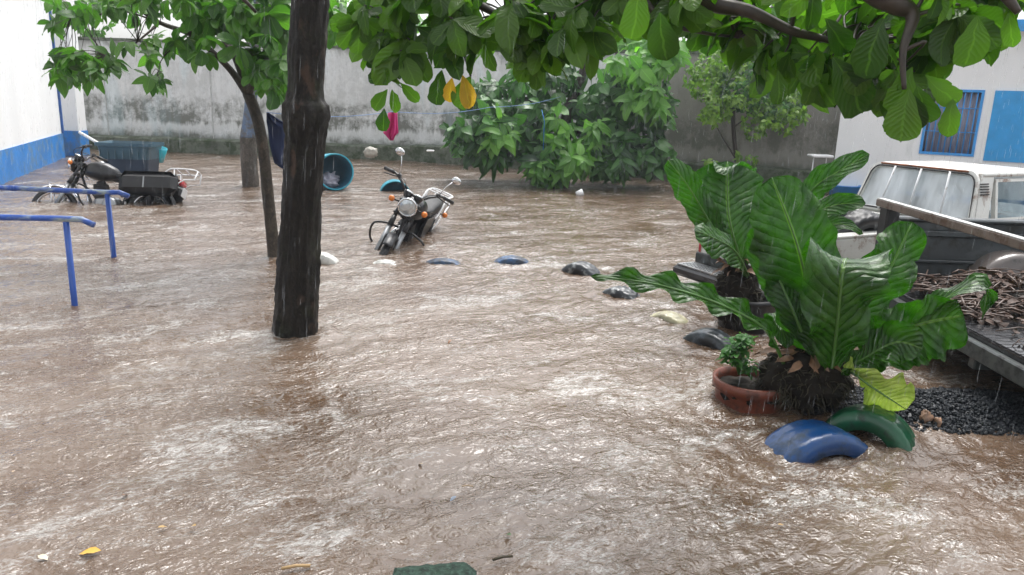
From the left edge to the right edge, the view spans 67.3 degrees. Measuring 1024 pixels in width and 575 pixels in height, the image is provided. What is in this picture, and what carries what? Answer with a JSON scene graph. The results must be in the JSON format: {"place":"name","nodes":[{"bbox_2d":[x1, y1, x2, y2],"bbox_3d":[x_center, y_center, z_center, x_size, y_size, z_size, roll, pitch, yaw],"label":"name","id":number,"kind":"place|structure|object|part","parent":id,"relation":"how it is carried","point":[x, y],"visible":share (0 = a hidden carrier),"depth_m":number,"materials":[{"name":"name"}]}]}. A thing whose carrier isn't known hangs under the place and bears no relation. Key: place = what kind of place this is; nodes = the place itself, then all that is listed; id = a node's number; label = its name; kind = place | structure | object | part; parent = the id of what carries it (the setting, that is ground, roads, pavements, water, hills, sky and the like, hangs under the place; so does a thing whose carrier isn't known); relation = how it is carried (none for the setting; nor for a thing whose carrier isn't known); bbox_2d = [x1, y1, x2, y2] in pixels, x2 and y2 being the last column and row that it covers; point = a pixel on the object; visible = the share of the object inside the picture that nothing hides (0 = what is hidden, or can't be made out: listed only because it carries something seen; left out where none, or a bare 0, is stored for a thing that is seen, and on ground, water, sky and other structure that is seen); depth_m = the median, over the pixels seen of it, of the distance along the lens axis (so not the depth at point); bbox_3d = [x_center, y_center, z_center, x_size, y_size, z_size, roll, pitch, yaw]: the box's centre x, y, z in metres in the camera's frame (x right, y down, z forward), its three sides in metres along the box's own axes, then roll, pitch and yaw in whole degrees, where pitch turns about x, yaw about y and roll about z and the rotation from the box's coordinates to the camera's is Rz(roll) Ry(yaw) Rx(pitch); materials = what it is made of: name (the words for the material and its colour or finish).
{"place":"outdoors","nodes":[
{"label":"outdoors","id":0,"kind":"place"},
{"bbox_2d":[393,562,476,574],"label":"kerb stone","id":1,"kind":"object","parent":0,"point":[457,568],"visible":1,"depth_m":2.61,"materials":[{"name":"green concrete"}]},
{"bbox_2d":[0,148,1023,574],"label":"water","id":2,"kind":"structure","parent":0,"point":[540,402],"depth_m":4.04,"materials":[{"name":"brown liquid"}]},
{"bbox_2d":[38,554,47,559],"bbox_3d":[-1.657,0.954,2.714,0.029,0.013,0.031,-7,17,-32],"label":"fallen leaf","id":3,"kind":"object","parent":2,"relation":"on","point":[43,556],"visible":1,"depth_m":2.72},
{"bbox_2d":[0,214,95,305],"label":"handrail","id":4,"kind":"object","parent":2,"relation":"in","point":[65,220],"visible":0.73,"depth_m":5.60,"materials":[{"name":"blue metal"}]},
{"bbox_2d":[80,547,100,553],"bbox_3d":[-1.514,0.948,2.755,0.076,0.020,0.037,2,14,0],"label":"fallen leaf","id":5,"kind":"object","parent":2,"relation":"on","point":[92,549],"visible":1,"depth_m":2.76,"materials":[{"name":"yellow plant"}]},
{"bbox_2d":[281,564,310,569],"bbox_3d":[-0.761,0.982,2.705,0.100,0.013,0.016,-1,14,-13],"label":"twig","id":6,"kind":"object","parent":2,"relation":"on","point":[293,566],"visible":1,"depth_m":2.70,"materials":[{"name":"beige wood"}]},
{"bbox_2d":[320,251,338,264],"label":"tyre","id":7,"kind":"object","parent":2,"relation":"on","point":[327,258],"visible":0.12,"depth_m":7.47,"materials":[{"name":"white rubber"}]},
{"bbox_2d":[323,153,353,189],"bbox_3d":[-3.085,-1.996,13.113,0.616,0.631,0.705,-5,16,-25],"label":"barrel","id":8,"kind":"object","parent":2,"relation":"on","point":[341,165],"visible":0.63,"depth_m":13.31,"materials":[{"name":"teal plastic"}]},
{"bbox_2d":[323,171,339,188],"bbox_3d":[-3.120,-1.814,13.127,0.402,0.348,0.464,2,14,0],"label":"cloth bundle","id":9,"kind":"object","parent":8,"relation":"in","point":[330,180],"visible":0.69,"depth_m":12.99,"materials":[{"name":"white fabric"}]},
{"bbox_2d":[373,259,395,264],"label":"tyre","id":10,"kind":"object","parent":2,"relation":"on","point":[386,261],"visible":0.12,"depth_m":7.55,"materials":[{"name":"white rubber"}]},
{"bbox_2d":[380,179,409,190],"bbox_3d":[-2.029,-1.584,13.279,0.550,0.553,0.343,-2,15,-15],"label":"barrel","id":11,"kind":"object","parent":2,"relation":"in","point":[393,184],"visible":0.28,"depth_m":13.28,"materials":[{"name":"teal plastic"}]},
{"bbox_2d":[492,555,512,560],"bbox_3d":[-0.034,0.983,2.800,0.078,0.011,0.013,-3,15,-20],"label":"twig","id":12,"kind":"object","parent":2,"relation":"on","point":[502,556],"visible":1,"depth_m":2.80,"materials":[{"name":"brown wood"}]},
{"bbox_2d":[561,261,600,275],"bbox_3d":[0.664,-0.014,7.483,0.480,0.480,0.190,13,18,37],"label":"tyre","id":13,"kind":"object","parent":2,"relation":"on","point":[582,268],"visible":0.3,"depth_m":7.37,"materials":[{"name":"grey rubber"}]},
{"bbox_2d":[602,286,639,298],"bbox_3d":[0.939,0.227,6.708,0.480,0.480,0.190,13,18,37],"label":"tyre","id":14,"kind":"object","parent":2,"relation":"on","point":[625,292],"visible":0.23,"depth_m":6.59,"materials":[{"name":"grey rubber"}]},
{"bbox_2d":[650,311,688,323],"bbox_3d":[1.215,0.425,6.049,0.480,0.480,0.180,13,18,37],"label":"tyre","id":15,"kind":"object","parent":2,"relation":"on","point":[672,317],"visible":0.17,"depth_m":5.94,"materials":[{"name":"beige rubber"}]},
{"bbox_2d":[712,366,785,413],"bbox_3d":[1.359,0.734,4.443,0.435,0.458,0.448,2,14,0],"label":"flower pot","id":16,"kind":"object","parent":2,"relation":"in","point":[735,391],"visible":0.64,"depth_m":4.26,"materials":[{"name":"ceramic"}]},
{"bbox_2d":[715,332,760,379],"bbox_3d":[1.274,0.379,4.334,0.231,0.250,0.252,2,14,0],"label":"seedling","id":17,"kind":"object","parent":16,"relation":"in","point":[738,351],"visible":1,"depth_m":4.29,"materials":[{"name":"green plant"}]},
{"bbox_2d":[831,185,861,193],"bbox_3d":[6.390,-1.772,14.788,0.599,0.408,0.599,2,14,0],"label":"basin","id":18,"kind":"object","parent":2,"relation":"on","point":[847,189],"visible":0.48,"depth_m":14.53,"materials":[{"name":"blue plastic"}]},
{"bbox_2d":[673,161,1023,289],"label":"pickup truck","id":19,"kind":"object","parent":2,"relation":"on","point":[943,187],"visible":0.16,"depth_m":7.25,"materials":[{"name":"white paint"}]},
{"bbox_2d":[837,209,878,232],"bbox_3d":[2.915,-0.410,6.520,0.520,0.520,0.170,-4,35,-24],"label":"tyre","id":20,"kind":"object","parent":19,"relation":"on","point":[864,220],"visible":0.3,"depth_m":6.35,"materials":[{"name":"rubber"}]},
{"bbox_3d":[4.363,-1.127,8.375,1.060,0.374,0.125,-5,16,-27],"label":"door window","id":21,"kind":"part","parent":19,"relation":"part of","materials":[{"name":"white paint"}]},
{"bbox_3d":[3.942,-0.947,7.500,0.188,0.472,1.290,-5,16,-27],"label":"rear window","id":22,"kind":"part","parent":19,"relation":"part of","materials":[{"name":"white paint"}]},
{"bbox_3d":[4.916,-0.856,7.365,1.060,0.374,0.125,-5,16,-27],"label":"door window","id":23,"kind":"part","parent":19,"relation":"part of","materials":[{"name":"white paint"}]},
{"bbox_2d":[826,403,914,450],"bbox_3d":[1.857,0.857,4.029,0.480,0.487,0.272,12,17,34],"label":"tyre","id":24,"kind":"object","parent":2,"relation":"in","point":[891,429],"visible":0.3,"depth_m":3.91,"materials":[{"name":"green rubber"}]},
{"bbox_2d":[74,0,1023,41],"label":"sky","id":25,"kind":"structure","parent":0,"point":[119,31],"materials":[{"name":"white"}]},
{"bbox_2d":[575,189,583,195],"bbox_3d":[1.183,-1.656,13.426,0.150,0.140,0.119,2,14,0],"label":"cup","id":26,"kind":"object","parent":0,"point":[579,192],"visible":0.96,"depth_m":13.38,"materials":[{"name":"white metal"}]},
{"bbox_2d":[807,154,833,170],"bbox_3d":[5.759,-2.111,14.471,0.400,0.776,0.300,2,14,0],"label":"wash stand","id":27,"kind":"object","parent":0,"point":[826,156],"visible":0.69,"depth_m":14.25,"materials":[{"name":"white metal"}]},
{"bbox_2d":[803,385,1023,435],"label":"gravel bank","id":28,"kind":"structure","parent":0,"point":[951,416],"depth_m":4.23,"materials":[{"name":"grey gravel"}]},
{"bbox_2d":[590,175,997,419],"bbox_3d":[1.404,0.079,4.107,2.039,1.324,0.700,2,14,0],"label":"nest plant","id":29,"kind":"object","parent":28,"relation":"on","point":[828,302],"visible":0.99,"depth_m":4.02,"materials":[{"name":"green plant"}]},
{"bbox_2d":[919,410,933,423],"bbox_3d":[2.238,0.721,4.164,0.069,0.125,0.066,2,14,0],"label":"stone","id":30,"kind":"object","parent":28,"relation":"on","point":[926,416],"visible":0.59,"depth_m":4.14,"materials":[{"name":"beige stone"}]},
{"bbox_2d":[933,417,941,427],"bbox_3d":[2.285,0.738,4.130,0.040,0.086,0.044,9,16,27],"label":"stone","id":31,"kind":"object","parent":28,"relation":"on","point":[938,420],"visible":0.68,"depth_m":4.11,"materials":[{"name":"beige stone"}]},
{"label":"ground","id":32,"kind":"structure","parent":0,"visible":0},
{"bbox_2d":[0,0,64,184],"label":"white building","id":33,"kind":"structure","parent":32,"relation":"on","point":[31,128],"depth_m":14.09,"materials":[{"name":"paint"}]},
{"bbox_2d":[0,185,129,257],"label":"handrail","id":34,"kind":"object","parent":32,"relation":"on","point":[107,193],"visible":0.82,"depth_m":7.21,"materials":[{"name":"blue metal"}]},
{"bbox_2d":[51,0,89,155],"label":"pillar","id":35,"kind":"structure","parent":32,"relation":"on","point":[73,113],"depth_m":17.15,"materials":[{"name":"white paint"}]},
{"bbox_2d":[74,0,127,36],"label":"tree","id":36,"kind":"object","parent":32,"relation":"on","point":[108,27],"visible":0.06,"depth_m":23.32,"materials":[{"name":"green plant"}]},
{"bbox_2d":[31,144,201,204],"bbox_3d":[-5.557,-1.375,10.834,2.218,1.190,0.846,1,-10,-6],"label":"motorcycle","id":37,"kind":"object","parent":32,"relation":"on","point":[166,187],"visible":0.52,"depth_m":10.71,"materials":[{"name":"metal"}]},
{"bbox_2d":[94,140,163,172],"bbox_3d":[-6.750,-2.037,13.663,0.976,1.075,0.617,2,14,0],"label":"plastic bin","id":38,"kind":"object","parent":32,"relation":"on","point":[121,156],"visible":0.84,"depth_m":13.36,"materials":[{"name":"plastic"}]},
{"bbox_2d":[159,146,167,162],"bbox_3d":[-6.362,-2.406,13.855,0.293,0.307,0.279,2,14,0],"label":"bucket","id":39,"kind":"object","parent":38,"relation":"on","point":[162,152],"visible":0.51,"depth_m":13.83,"materials":[{"name":"plastic"}]},
{"bbox_2d":[37,0,354,256],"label":"forked tree","id":40,"kind":"object","parent":32,"relation":"on","point":[265,26],"visible":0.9,"depth_m":6.58,"materials":[{"name":"green plant"}]},
{"bbox_2d":[240,0,259,186],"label":"painted trunk tree","id":41,"kind":"object","parent":32,"relation":"on","point":[249,161],"visible":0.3,"depth_m":12.83,"materials":[{"name":"grey plant"}]},
{"bbox_2d":[336,0,426,44],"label":"tree","id":42,"kind":"object","parent":32,"relation":"on","point":[344,2],"visible":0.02,"depth_m":21.62,"materials":[{"name":"green plant"}]},
{"bbox_2d":[369,148,460,254],"bbox_3d":[-1.121,-0.848,8.904,0.847,1.450,2.216,25,17,4],"label":"motorcycle","id":43,"kind":"object","parent":32,"relation":"on","point":[417,214],"visible":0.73,"depth_m":8.38,"materials":[{"name":"metal"}]},
{"bbox_2d":[426,258,459,264],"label":"tyre","id":44,"kind":"object","parent":32,"relation":"on","point":[443,261],"visible":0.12,"depth_m":7.64,"materials":[{"name":"rubber"}]},
{"bbox_2d":[63,134,829,191],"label":"plinth","id":45,"kind":"structure","parent":32,"relation":"on","point":[414,152],"depth_m":18.94,"materials":[{"name":"concrete"}]},
{"bbox_2d":[78,131,97,141],"bbox_3d":[-8.280,-2.901,15.278,0.833,0.381,0.060,7,15,20],"label":"plank","id":46,"kind":"object","parent":45,"relation":"on","point":[86,136],"visible":0.4,"depth_m":15.30,"materials":[{"name":"white wood"}]},
{"bbox_2d":[363,146,377,157],"bbox_3d":[-3.201,-3.062,17.406,0.336,0.265,0.262,2,14,0],"label":"stone","id":47,"kind":"object","parent":45,"relation":"on","point":[370,152],"visible":1,"depth_m":17.33,"materials":[{"name":"white stone"}]},
{"bbox_2d":[78,37,840,168],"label":"yard wall","id":48,"kind":"structure","parent":32,"relation":"on","point":[203,102],"depth_m":18.94,"materials":[{"name":"concrete"}]},
{"bbox_2d":[494,255,528,264],"bbox_3d":[-0.010,-0.029,7.875,0.599,0.599,0.180,1,14,-4],"label":"tyre","id":49,"kind":"object","parent":32,"relation":"on","point":[513,260],"visible":0.15,"depth_m":7.74,"materials":[{"name":"rubber"}]},
{"bbox_2d":[439,39,693,188],"bbox_3d":[0.987,-3.320,14.728,4.771,3.727,2.803,2,14,0],"label":"broadleaf tree","id":50,"kind":"object","parent":32,"relation":"on","point":[606,146],"visible":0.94,"depth_m":14.06,"materials":[{"name":"green plant"}]},
{"bbox_2d":[266,97,557,116],"bbox_3d":[-0.559,-2.654,11.084,0.457,0.328,7.792,9,16,25],"label":"washing line","id":51,"kind":"object","parent":50,"relation":"attached to","point":[418,113],"visible":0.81,"depth_m":9.59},
{"bbox_2d":[266,113,284,168],"bbox_3d":[-2.322,-1.496,7.881,0.380,0.563,0.105,2,14,0],"label":"cloth","id":52,"kind":"object","parent":51,"relation":"hanging from","point":[276,133],"visible":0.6,"depth_m":7.88,"materials":[{"name":"blue fabric"}]},
{"bbox_2d":[383,112,397,140],"bbox_3d":[-1.430,-1.893,9.031,0.187,0.330,0.106,2,14,0],"label":"cloth","id":53,"kind":"object","parent":51,"relation":"hanging from","point":[391,133],"visible":0.91,"depth_m":9.02,"materials":[{"name":"pink fabric"}]},
{"bbox_2d":[242,0,1023,337],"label":"almond tree","id":54,"kind":"object","parent":32,"relation":"on","point":[892,62],"visible":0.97,"depth_m":3.13,"materials":[{"name":"green plant"}]},
{"bbox_2d":[616,37,688,49],"bbox_3d":[3.034,-5.648,20.788,4.463,5.416,3.566,2,14,0],"label":"tree","id":55,"kind":"object","parent":32,"relation":"on","point":[621,44],"visible":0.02,"depth_m":19.35,"materials":[{"name":"green plant"}]},
{"bbox_2d":[683,328,733,349],"bbox_3d":[1.398,0.531,5.484,0.480,0.480,0.190,13,18,39],"label":"tyre","id":56,"kind":"object","parent":32,"relation":"on","point":[713,338],"visible":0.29,"depth_m":5.38,"materials":[{"name":"black rubber"}]},
{"bbox_2d":[682,49,811,169],"bbox_3d":[4.520,-3.096,14.984,2.705,3.379,1.930,-1,14,-12],"label":"leaved tree","id":57,"kind":"object","parent":32,"relation":"on","point":[784,112],"visible":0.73,"depth_m":14.46,"materials":[{"name":"green plant"}]},
{"bbox_2d":[664,150,869,333],"bbox_3d":[1.773,-0.329,5.785,1.468,1.456,0.761,-2,15,-17],"label":"nest plant","id":58,"kind":"object","parent":32,"relation":"on","point":[714,198],"visible":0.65,"depth_m":5.65,"materials":[{"name":"green plant"}]},
{"bbox_2d":[770,0,851,20],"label":"tree","id":59,"kind":"object","parent":32,"relation":"on","point":[773,9],"depth_m":17.94,"materials":[{"name":"green plant"}]},
{"bbox_2d":[764,419,867,462],"bbox_3d":[1.507,1.017,3.864,0.683,0.688,0.303,-2,15,-17],"label":"tyre","id":60,"kind":"object","parent":32,"relation":"on","point":[808,441],"visible":0.29,"depth_m":3.72,"materials":[{"name":"blue rubber"}]},
{"bbox_2d":[829,19,1023,202],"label":"white house","id":61,"kind":"structure","parent":32,"relation":"on","point":[990,104],"depth_m":13.64,"materials":[{"name":"paint"}]},
{"bbox_2d":[919,89,984,156],"bbox_3d":[7.918,-2.974,13.854,0.877,1.157,0.159,10,16,28],"label":"window","id":62,"kind":"structure","parent":61,"relation":"in","point":[963,143],"depth_m":13.82,"materials":[{"name":"blue paint"}]},
{"bbox_2d":[875,198,1023,387],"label":"pickup truck","id":63,"kind":"object","parent":32,"relation":"on","point":[954,244],"visible":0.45,"depth_m":5.57,"materials":[{"name":"grey paint"}]},
{"bbox_2d":[910,266,1023,345],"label":"leaf litter","id":64,"kind":"object","parent":63,"relation":"in","point":[1009,289],"visible":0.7,"depth_m":5.11,"materials":[{"name":"brown plant"}]}
]}

